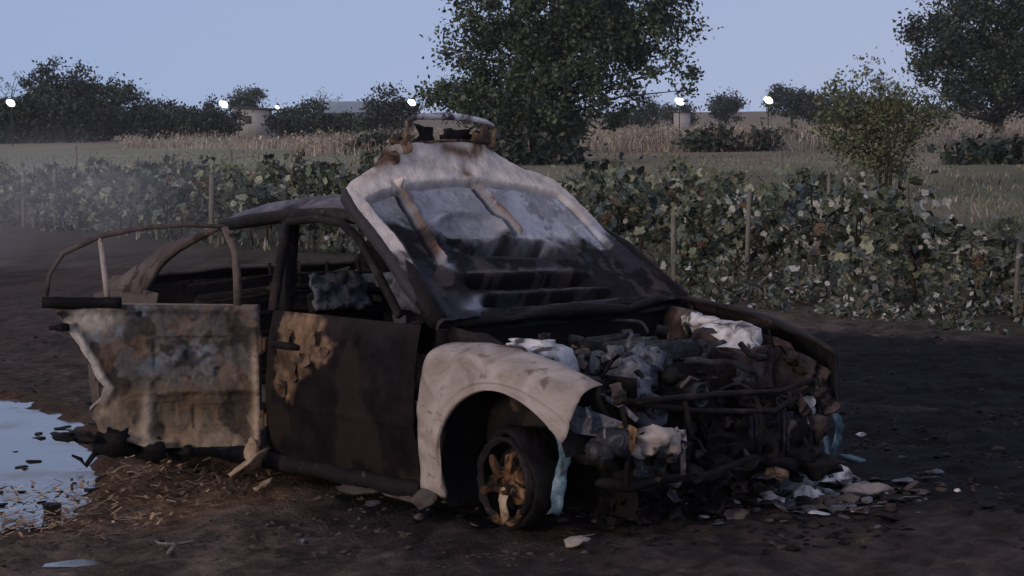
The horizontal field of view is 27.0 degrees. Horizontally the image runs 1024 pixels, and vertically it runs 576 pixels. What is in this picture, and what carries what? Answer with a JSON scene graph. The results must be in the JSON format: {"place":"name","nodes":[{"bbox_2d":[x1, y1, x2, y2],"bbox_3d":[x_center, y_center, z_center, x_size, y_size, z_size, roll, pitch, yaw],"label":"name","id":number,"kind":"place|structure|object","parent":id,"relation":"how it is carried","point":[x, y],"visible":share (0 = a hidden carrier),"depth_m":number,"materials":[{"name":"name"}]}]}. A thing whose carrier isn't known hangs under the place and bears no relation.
{"place":"outdoors","nodes":[
{"label":"outdoors","id":0,"kind":"place"},
{"bbox_2d":[322,101,380,116],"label":"farm building","id":1,"kind":"structure","parent":0,"point":[339,107],"depth_m":190.34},
{"bbox_2d":[0,0,1020,115],"label":"sky","id":2,"kind":"structure","parent":0,"point":[189,51],"materials":[{"name":"blue"}]},
{"bbox_2d":[0,109,1023,575],"bbox_3d":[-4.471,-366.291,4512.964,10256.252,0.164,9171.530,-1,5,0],"label":"ground","id":3,"kind":"structure","parent":0,"point":[948,537],"depth_m":10.08,"materials":[{"name":"soil"}]},
{"bbox_2d":[6,98,14,145],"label":"street lamp","id":4,"kind":"object","parent":3,"relation":"on","point":[10,102],"visible":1,"depth_m":139.29,"materials":[{"name":"white"}]},
{"bbox_2d":[0,160,22,223],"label":"grapevine","id":5,"kind":"object","parent":3,"relation":"on","point":[4,217],"visible":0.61,"depth_m":35.35,"materials":[{"name":"green plant"}]},
{"bbox_2d":[0,73,26,98],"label":"background tree","id":6,"kind":"object","parent":3,"relation":"on","point":[10,85],"visible":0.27,"depth_m":204.12,"materials":[{"name":"green plant"}]},
{"bbox_2d":[21,174,25,226],"bbox_3d":[-7.882,-1.314,34.421,0.079,1.052,0.077,-1,5,0],"label":"wooden stake","id":7,"kind":"object","parent":3,"relation":"on","point":[23,207],"visible":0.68,"depth_m":34.39,"materials":[{"name":"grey wood"}]},
{"bbox_2d":[0,169,52,225],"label":"grapevine","id":8,"kind":"object","parent":3,"relation":"on","point":[6,199],"visible":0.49,"depth_m":34.98,"materials":[{"name":"green plant"}]},
{"bbox_2d":[0,167,62,225],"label":"grapevine","id":9,"kind":"object","parent":3,"relation":"on","point":[17,199],"visible":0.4,"depth_m":34.48,"materials":[{"name":"green plant"}]},
{"bbox_2d":[0,161,74,226],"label":"grapevine","id":10,"kind":"object","parent":3,"relation":"on","point":[47,170],"visible":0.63,"depth_m":34.00,"materials":[{"name":"green plant"}]},
{"bbox_2d":[0,398,97,532],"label":"puddle","id":11,"kind":"object","parent":3,"relation":"on","point":[21,425],"visible":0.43,"depth_m":10.69,"materials":[{"name":"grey liquid"}]},
{"bbox_2d":[0,425,98,512],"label":"floating char","id":12,"kind":"object","parent":11,"relation":"on","point":[23,467],"visible":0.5,"depth_m":10.58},
{"bbox_2d":[42,502,61,514],"bbox_3d":[-2.010,0.969,9.327,0.083,0.059,0.066,-2,5,-15],"label":"charred block","id":13,"kind":"object","parent":11,"relation":"on","point":[51,506],"depth_m":9.30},
{"bbox_2d":[52,169,57,229],"bbox_3d":[-7.154,-1.290,33.400,0.066,1.151,0.077,-1,5,0],"label":"wooden stake","id":14,"kind":"object","parent":3,"relation":"on","point":[54,195],"visible":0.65,"depth_m":33.36,"materials":[{"name":"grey wood"}]},
{"bbox_2d":[24,165,98,229],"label":"grapevine","id":15,"kind":"object","parent":3,"relation":"on","point":[70,174],"visible":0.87,"depth_m":32.83,"materials":[{"name":"green plant"}]},
{"bbox_2d":[37,176,88,226],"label":"grapevine","id":16,"kind":"object","parent":3,"relation":"on","point":[61,208],"visible":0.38,"depth_m":33.48,"materials":[{"name":"green plant"}]},
{"bbox_2d":[0,88,128,143],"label":"hedge","id":17,"kind":"object","parent":3,"relation":"on","point":[29,119],"visible":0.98,"depth_m":156.76,"materials":[{"name":"green plant"}]},
{"bbox_2d":[42,559,108,566],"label":"puddle","id":18,"kind":"object","parent":3,"relation":"on","point":[76,562],"visible":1,"depth_m":8.28,"materials":[{"name":"grey liquid"}]},
{"bbox_2d":[3,56,153,141],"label":"background tree","id":19,"kind":"object","parent":3,"relation":"on","point":[113,93],"visible":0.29,"depth_m":166.07,"materials":[{"name":"green plant"}]},
{"bbox_2d":[53,162,129,230],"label":"grapevine","id":20,"kind":"object","parent":3,"relation":"on","point":[82,191],"visible":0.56,"depth_m":32.75,"materials":[{"name":"green plant"}]},
{"bbox_2d":[78,151,124,216],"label":"grapevine","id":21,"kind":"object","parent":3,"relation":"on","point":[90,160],"visible":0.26,"depth_m":38.18,"materials":[{"name":"green plant"}]},
{"bbox_2d":[100,159,127,218],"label":"grapevine","id":22,"kind":"object","parent":3,"relation":"on","point":[114,167],"visible":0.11,"depth_m":37.33,"materials":[{"name":"green plant"}]},
{"bbox_2d":[79,166,153,232],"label":"grapevine","id":23,"kind":"object","parent":3,"relation":"on","point":[97,224],"visible":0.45,"depth_m":32.37,"materials":[{"name":"green plant"}]},
{"bbox_2d":[92,167,141,233],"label":"grapevine","id":24,"kind":"object","parent":3,"relation":"on","point":[110,189],"visible":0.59,"depth_m":31.58,"materials":[{"name":"green plant"}]},
{"bbox_2d":[126,156,150,176],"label":"grapevine","id":25,"kind":"object","parent":3,"relation":"on","point":[137,164],"visible":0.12,"depth_m":42.29,"materials":[{"name":"green plant"}]},
{"bbox_2d":[117,161,201,235],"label":"grapevine","id":26,"kind":"object","parent":3,"relation":"on","point":[151,171],"visible":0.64,"depth_m":30.89,"materials":[{"name":"green plant"}]},
{"bbox_2d":[134,172,198,237],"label":"grapevine","id":27,"kind":"object","parent":3,"relation":"on","point":[155,187],"visible":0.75,"depth_m":30.29,"materials":[{"name":"green plant"}]},
{"bbox_2d":[0,457,333,543],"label":"straw","id":28,"kind":"object","parent":3,"relation":"on","point":[76,503],"visible":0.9,"depth_m":9.49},
{"bbox_2d":[147,151,200,221],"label":"grapevine","id":29,"kind":"object","parent":3,"relation":"on","point":[166,163],"visible":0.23,"depth_m":34.84,"materials":[{"name":"green plant"}]},
{"bbox_2d":[155,539,193,554],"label":"forked twig","id":30,"kind":"object","parent":3,"relation":"on","point":[172,548],"visible":1,"depth_m":8.34,"materials":[{"name":"grey wood"}]},
{"bbox_2d":[115,93,234,140],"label":"background tree","id":31,"kind":"object","parent":3,"relation":"on","point":[150,106],"visible":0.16,"depth_m":164.67,"materials":[{"name":"green plant"}]},
{"bbox_2d":[139,159,226,238],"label":"grapevine","id":32,"kind":"object","parent":3,"relation":"on","point":[183,207],"visible":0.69,"depth_m":30.19,"materials":[{"name":"green plant"}]},
{"bbox_2d":[130,104,245,141],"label":"hedge","id":33,"kind":"object","parent":3,"relation":"on","point":[207,122],"visible":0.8,"depth_m":158.89,"materials":[{"name":"green plant"}]},
{"bbox_2d":[174,154,225,179],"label":"grapevine","id":34,"kind":"object","parent":3,"relation":"on","point":[203,166],"visible":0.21,"depth_m":39.25,"materials":[{"name":"green plant"}]},
{"bbox_2d":[176,167,232,241],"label":"grapevine","id":35,"kind":"object","parent":3,"relation":"on","point":[204,201],"visible":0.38,"depth_m":29.69,"materials":[{"name":"green plant"}]},
{"bbox_2d":[209,174,214,243],"bbox_3d":[-4.114,-0.984,29.203,0.092,1.152,0.090,-1,5,0],"label":"wooden stake","id":36,"kind":"object","parent":3,"relation":"on","point":[211,201],"visible":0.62,"depth_m":29.16,"materials":[{"name":"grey wood"}]},
{"bbox_2d":[189,93,253,134],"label":"background tree","id":37,"kind":"object","parent":3,"relation":"on","point":[238,116],"visible":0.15,"depth_m":171.36,"materials":[{"name":"green plant"}]},
{"bbox_2d":[193,161,262,242],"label":"grapevine","id":38,"kind":"object","parent":3,"relation":"on","point":[243,176],"visible":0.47,"depth_m":29.20,"materials":[{"name":"green plant"}]},
{"bbox_2d":[199,158,257,216],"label":"grapevine","id":39,"kind":"object","parent":3,"relation":"on","point":[213,166],"visible":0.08,"depth_m":33.80,"materials":[{"name":"green plant"}]},
{"bbox_2d":[223,83,270,111],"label":"background tree","id":40,"kind":"object","parent":3,"relation":"on","point":[247,96],"visible":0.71,"depth_m":213.39,"materials":[{"name":"green plant"}]},
{"bbox_2d":[206,183,288,244],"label":"grapevine","id":41,"kind":"object","parent":3,"relation":"on","point":[236,231],"visible":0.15,"depth_m":29.01,"materials":[{"name":"green plant"}]},
{"bbox_2d":[223,171,283,245],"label":"grapevine","id":42,"kind":"object","parent":3,"relation":"on","point":[243,196],"visible":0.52,"depth_m":28.11,"materials":[{"name":"green plant"}]},
{"bbox_2d":[230,107,286,136],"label":"shed","id":43,"kind":"structure","parent":3,"relation":"on","point":[255,120],"depth_m":188.11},
{"bbox_2d":[250,163,290,227],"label":"grapevine","id":44,"kind":"object","parent":3,"relation":"on","point":[274,172],"visible":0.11,"depth_m":32.49,"materials":[{"name":"green plant"}]},
{"bbox_2d":[248,152,311,181],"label":"grapevine","id":45,"kind":"object","parent":3,"relation":"on","point":[270,161],"visible":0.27,"depth_m":37.26,"materials":[{"name":"green plant"}]},
{"bbox_2d":[260,163,308,228],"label":"grapevine","id":46,"kind":"object","parent":3,"relation":"on","point":[291,178],"visible":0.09,"depth_m":32.48,"materials":[{"name":"green plant"}]},
{"bbox_2d":[261,94,330,136],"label":"background tree","id":47,"kind":"object","parent":3,"relation":"on","point":[305,106],"visible":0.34,"depth_m":176.56,"materials":[{"name":"green plant"}]},
{"bbox_2d":[254,148,346,247],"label":"grapevine","id":48,"kind":"object","parent":3,"relation":"on","point":[309,175],"visible":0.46,"depth_m":27.85,"materials":[{"name":"green plant"}]},
{"bbox_2d":[284,187,347,252],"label":"grapevine","id":49,"kind":"object","parent":3,"relation":"on","point":[309,235],"visible":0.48,"depth_m":27.14,"materials":[{"name":"green plant"}]},
{"bbox_2d":[287,171,363,252],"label":"grapevine","id":50,"kind":"object","parent":3,"relation":"on","point":[339,187],"visible":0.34,"depth_m":26.63,"materials":[{"name":"green plant"}]},
{"bbox_2d":[262,107,404,138],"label":"hedge","id":51,"kind":"object","parent":3,"relation":"on","point":[292,123],"visible":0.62,"depth_m":166.65,"materials":[{"name":"green plant"}]},
{"bbox_2d":[307,162,364,232],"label":"grapevine","id":52,"kind":"object","parent":3,"relation":"on","point":[333,165],"visible":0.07,"depth_m":31.40,"materials":[{"name":"green plant"}]},
{"bbox_2d":[317,161,367,233],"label":"grapevine","id":53,"kind":"object","parent":3,"relation":"on","point":[360,172],"visible":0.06,"depth_m":30.98,"materials":[{"name":"green plant"}]},
{"bbox_2d":[335,149,379,178],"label":"grapevine","id":54,"kind":"object","parent":3,"relation":"on","point":[370,160],"visible":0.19,"depth_m":34.28,"materials":[{"name":"green plant"}]},
{"bbox_2d":[332,126,417,154],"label":"thicket","id":55,"kind":"object","parent":3,"relation":"on","point":[384,137],"visible":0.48,"depth_m":95.12,"materials":[{"name":"green plant"}]},
{"bbox_2d":[347,81,424,136],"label":"background tree","id":56,"kind":"object","parent":3,"relation":"on","point":[384,114],"visible":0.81,"depth_m":158.51,"materials":[{"name":"green plant"}]},
{"bbox_2d":[42,112,844,531],"bbox_3d":[-0.622,0.050,9.664,2.496,1.677,3.814,-5,6,-41],"label":"burnt car","id":57,"kind":"object","parent":3,"relation":"on","point":[546,352],"visible":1,"depth_m":9.24,"materials":[{"name":"black metal"}]},
{"bbox_2d":[2,407,1017,550],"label":"cinder litter","id":58,"kind":"object","parent":3,"relation":"on","point":[834,502],"visible":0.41,"depth_m":9.02,"materials":[{"name":"stone"}]},
{"bbox_2d":[792,485,820,504],"bbox_3d":[1.272,0.896,9.216,0.145,0.081,0.103,-4,6,-35],"label":"foil scrap","id":59,"kind":"object","parent":58,"relation":"on","point":[807,490],"visible":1,"depth_m":9.21,"materials":[{"name":"silver metal"}]},
{"bbox_2d":[0,322,1023,573],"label":"dirt clods","id":60,"kind":"object","parent":3,"relation":"on","point":[552,554],"visible":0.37,"depth_m":8.72,"materials":[{"name":"soil"}]},
{"bbox_2d":[0,144,1023,276],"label":"field weeds","id":61,"kind":"object","parent":3,"relation":"on","point":[983,203],"visible":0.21,"depth_m":49.86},
{"bbox_2d":[489,118,607,164],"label":"thicket","id":62,"kind":"object","parent":3,"relation":"on","point":[525,146],"visible":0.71,"depth_m":71.61,"materials":[{"name":"green plant"}]},
{"bbox_2d":[398,0,723,146],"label":"tree","id":63,"kind":"object","parent":3,"relation":"on","point":[571,30],"visible":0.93,"depth_m":72.80,"materials":[{"name":"green plant"}]},
{"bbox_2d":[118,117,1023,155],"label":"dry grass","id":64,"kind":"structure","parent":3,"relation":"on","point":[632,139],"depth_m":103.46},
{"bbox_2d":[564,535,590,547],"bbox_3d":[0.251,0.979,8.225,0.104,0.041,0.073,-1,5,0],"label":"clod","id":65,"kind":"object","parent":3,"relation":"on","point":[573,541],"visible":1,"depth_m":8.22,"materials":[{"name":"brown soil"}]},
{"bbox_2d":[550,173,609,201],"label":"grapevine","id":66,"kind":"object","parent":3,"relation":"on","point":[569,185],"visible":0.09,"depth_m":26.56,"materials":[{"name":"green plant"}]},
{"bbox_2d":[559,182,629,231],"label":"grapevine","id":67,"kind":"object","parent":3,"relation":"on","point":[585,202],"visible":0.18,"depth_m":22.53,"materials":[{"name":"green plant"}]},
{"bbox_2d":[567,159,652,216],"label":"grapevine","id":68,"kind":"object","parent":3,"relation":"on","point":[589,173],"visible":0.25,"depth_m":25.88,"materials":[{"name":"green plant"}]},
{"bbox_2d":[581,151,685,256],"bbox_3d":[1.051,-0.717,22.387,1.614,1.465,1.197,4,6,42],"label":"grapevine","id":69,"kind":"object","parent":3,"relation":"on","point":[658,191],"visible":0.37,"depth_m":22.02,"materials":[{"name":"green plant"}]},
{"bbox_2d":[603,90,670,129],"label":"background tree","id":70,"kind":"object","parent":3,"relation":"on","point":[648,116],"visible":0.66,"depth_m":198.70,"materials":[{"name":"green plant"}]},
{"bbox_2d":[579,147,723,280],"bbox_3d":[1.409,-0.688,21.829,1.642,1.499,1.218,1,5,18],"label":"grapevine","id":71,"kind":"object","parent":3,"relation":"on","point":[644,231],"visible":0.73,"depth_m":21.71,"materials":[{"name":"green plant"}]},
{"bbox_2d":[635,152,701,221],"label":"grapevine","id":72,"kind":"object","parent":3,"relation":"on","point":[685,167],"visible":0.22,"depth_m":28.74,"materials":[{"name":"green plant"}]},
{"bbox_2d":[671,215,676,278],"bbox_3d":[1.609,-0.277,21.207,0.066,0.901,0.077,-1,5,0],"label":"wooden stake","id":73,"kind":"object","parent":3,"relation":"on","point":[673,245],"visible":0.68,"depth_m":21.17,"materials":[{"name":"grey wood"}]},
{"bbox_2d":[657,100,702,128],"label":"background tree","id":74,"kind":"object","parent":3,"relation":"on","point":[668,115],"visible":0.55,"depth_m":213.50,"materials":[{"name":"green plant"}]},
{"bbox_2d":[672,111,691,132],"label":"hut","id":75,"kind":"object","parent":3,"relation":"on","point":[685,117],"visible":0.79,"depth_m":176.87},
{"bbox_2d":[637,174,732,250],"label":"grapevine","id":76,"kind":"object","parent":3,"relation":"on","point":[687,182],"visible":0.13,"depth_m":24.56,"materials":[{"name":"green plant"}]},
{"bbox_2d":[638,178,759,284],"bbox_3d":[1.913,-0.502,21.200,0.943,1.182,1.325,-4,6,-33],"label":"grapevine","id":77,"kind":"object","parent":3,"relation":"on","point":[705,205],"visible":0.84,"depth_m":21.12,"materials":[{"name":"green plant"}]},
{"bbox_2d":[667,167,753,259],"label":"grapevine","id":78,"kind":"object","parent":3,"relation":"on","point":[731,182],"visible":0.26,"depth_m":24.09,"materials":[{"name":"green plant"}]},
{"bbox_2d":[683,170,757,241],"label":"grapevine","id":79,"kind":"object","parent":3,"relation":"on","point":[740,175],"visible":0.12,"depth_m":27.22,"materials":[{"name":"green plant"}]},
{"bbox_2d":[703,86,750,127],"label":"background tree","id":80,"kind":"object","parent":3,"relation":"on","point":[720,106],"visible":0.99,"depth_m":210.40,"materials":[{"name":"green plant"}]},
{"bbox_2d":[670,115,784,151],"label":"thicket","id":81,"kind":"object","parent":3,"relation":"on","point":[720,139],"visible":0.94,"depth_m":91.06,"materials":[{"name":"green plant"}]},
{"bbox_2d":[661,461,827,493],"bbox_3d":[1.035,0.834,9.461,0.700,0.193,0.466,-3,5,-30],"label":"ash sheet","id":82,"kind":"object","parent":3,"relation":"on","point":[787,484],"visible":0.07,"depth_m":9.38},
{"bbox_2d":[673,191,820,288],"bbox_3d":[2.278,-0.418,20.872,1.355,1.021,1.005,2,5,30],"label":"grapevine","id":83,"kind":"object","parent":3,"relation":"on","point":[701,239],"visible":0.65,"depth_m":20.77,"materials":[{"name":"green plant"}]},
{"bbox_2d":[744,189,751,290],"bbox_3d":[2.247,-0.353,20.334,0.090,1.182,0.056,-2,5,-20],"label":"wooden stake","id":84,"kind":"object","parent":3,"relation":"on","point":[748,230],"visible":0.78,"depth_m":20.30,"materials":[{"name":"grey wood"}]},
{"bbox_2d":[733,491,784,507],"bbox_3d":[1.053,0.902,9.087,0.224,0.066,0.089,-1,5,0],"label":"foil scrap","id":85,"kind":"object","parent":3,"relation":"on","point":[768,495],"visible":0.38,"depth_m":9.07,"materials":[{"name":"silver metal"}]},
{"bbox_2d":[726,180,813,262],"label":"grapevine","id":86,"kind":"object","parent":3,"relation":"on","point":[794,195],"visible":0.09,"depth_m":23.37,"materials":[{"name":"green plant"}]},
{"bbox_2d":[725,181,825,289],"bbox_3d":[2.485,-0.436,20.373,1.053,1.154,1.224,1,5,19],"label":"grapevine","id":87,"kind":"object","parent":3,"relation":"on","point":[766,239],"visible":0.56,"depth_m":20.40,"materials":[{"name":"green plant"}]},
{"bbox_2d":[750,121,814,147],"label":"thicket","id":88,"kind":"object","parent":3,"relation":"on","point":[778,130],"visible":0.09,"depth_m":99.15,"materials":[{"name":"green plant"}]},
{"bbox_2d":[742,167,826,231],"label":"grapevine","id":89,"kind":"object","parent":3,"relation":"on","point":[806,173],"visible":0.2,"depth_m":26.65,"materials":[{"name":"green plant"}]},
{"bbox_2d":[760,80,833,127],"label":"background tree","id":90,"kind":"object","parent":3,"relation":"on","point":[792,100],"visible":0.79,"depth_m":206.51,"materials":[{"name":"green plant"}]},
{"bbox_2d":[754,172,867,267],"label":"grapevine","id":91,"kind":"object","parent":3,"relation":"on","point":[820,182],"visible":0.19,"depth_m":23.04,"materials":[{"name":"green plant"}]},
{"bbox_2d":[758,163,883,294],"bbox_3d":[2.895,-0.508,20.125,1.156,1.360,1.344,0,5,5],"label":"grapevine","id":92,"kind":"object","parent":3,"relation":"on","point":[804,187],"visible":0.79,"depth_m":19.87,"materials":[{"name":"green plant"}]},
{"bbox_2d":[827,170,830,282],"bbox_3d":[3.157,-0.511,21.267,0.044,1.321,0.058,-1,5,0],"label":"wooden stake","id":93,"kind":"object","parent":3,"relation":"on","point":[828,187],"visible":0.22,"depth_m":21.22,"materials":[{"name":"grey wood"}]},
{"bbox_2d":[642,221,1023,334],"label":"dead undergrowth","id":94,"kind":"object","parent":3,"relation":"on","point":[863,299],"visible":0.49,"depth_m":18.71,"materials":[{"name":"plant"}]},
{"bbox_2d":[818,465,852,485],"bbox_3d":[1.383,0.834,9.646,0.317,0.106,0.164,-1,5,0],"label":"debris","id":95,"kind":"object","parent":3,"relation":"on","point":[845,478],"visible":0.21,"depth_m":9.61,"materials":[{"name":"white metal"}]},
{"bbox_2d":[839,454,865,462],"bbox_3d":[1.629,0.814,10.201,0.123,0.045,0.080,-2,5,-12],"label":"scrap","id":96,"kind":"object","parent":3,"relation":"on","point":[851,458],"visible":1,"depth_m":10.18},
{"bbox_2d":[759,174,950,299],"bbox_3d":[3.065,-0.402,19.259,1.459,1.277,1.569,-4,6,-38],"label":"grapevine","id":97,"kind":"object","parent":3,"relation":"on","point":[852,242],"visible":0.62,"depth_m":19.17,"materials":[{"name":"green plant"}]},
{"bbox_2d":[816,86,896,124],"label":"background tree","id":98,"kind":"object","parent":3,"relation":"on","point":[847,104],"visible":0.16,"depth_m":203.57,"materials":[{"name":"green plant"}]},
{"bbox_2d":[833,176,879,238],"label":"grapevine","id":99,"kind":"object","parent":3,"relation":"on","point":[848,180],"visible":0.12,"depth_m":26.00,"materials":[{"name":"green plant"}]},
{"bbox_2d":[840,482,894,494],"bbox_3d":[1.562,0.887,9.383,0.250,0.050,0.058,-2,5,-15],"label":"rock","id":100,"kind":"object","parent":3,"relation":"on","point":[868,488],"visible":1,"depth_m":9.38,"materials":[{"name":"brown stone"}]},
{"bbox_2d":[792,47,965,190],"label":"young tree","id":101,"kind":"object","parent":3,"relation":"on","point":[859,128],"visible":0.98,"depth_m":44.70,"materials":[{"name":"green plant"}]},
{"bbox_2d":[859,169,990,301],"bbox_3d":[3.681,-0.410,18.883,1.159,1.268,1.333,-1,5,2],"label":"grapevine","id":102,"kind":"object","parent":3,"relation":"on","point":[884,196],"visible":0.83,"depth_m":18.73,"materials":[{"name":"green plant"}]},
{"bbox_2d":[882,221,1023,309],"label":"grapevine","id":103,"kind":"object","parent":3,"relation":"on","point":[935,242],"visible":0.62,"depth_m":18.26,"materials":[{"name":"green plant"}]},
{"bbox_2d":[892,0,1023,136],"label":"tree","id":104,"kind":"object","parent":3,"relation":"on","point":[998,87],"visible":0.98,"depth_m":106.50,"materials":[{"name":"green plant"}]},
{"bbox_2d":[926,127,1023,164],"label":"thicket","id":105,"kind":"object","parent":3,"relation":"on","point":[1009,150],"visible":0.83,"depth_m":65.27,"materials":[{"name":"green plant"}]},
{"bbox_2d":[941,215,1023,312],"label":"grapevine","id":106,"kind":"object","parent":3,"relation":"on","point":[977,261],"visible":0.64,"depth_m":17.93,"materials":[{"name":"green plant"}]},
{"bbox_2d":[991,217,1018,261],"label":"grapevine","id":107,"kind":"object","parent":3,"relation":"on","point":[1010,234],"visible":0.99,"depth_m":17.34,"materials":[{"name":"green plant"}]},
{"bbox_2d":[1013,227,1021,315],"bbox_3d":[4.184,-0.045,17.673,0.093,0.952,0.050,-2,5,-17],"label":"wooden stake","id":108,"kind":"object","parent":3,"relation":"on","point":[1017,272],"visible":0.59,"depth_m":17.65,"materials":[{"name":"grey wood"}]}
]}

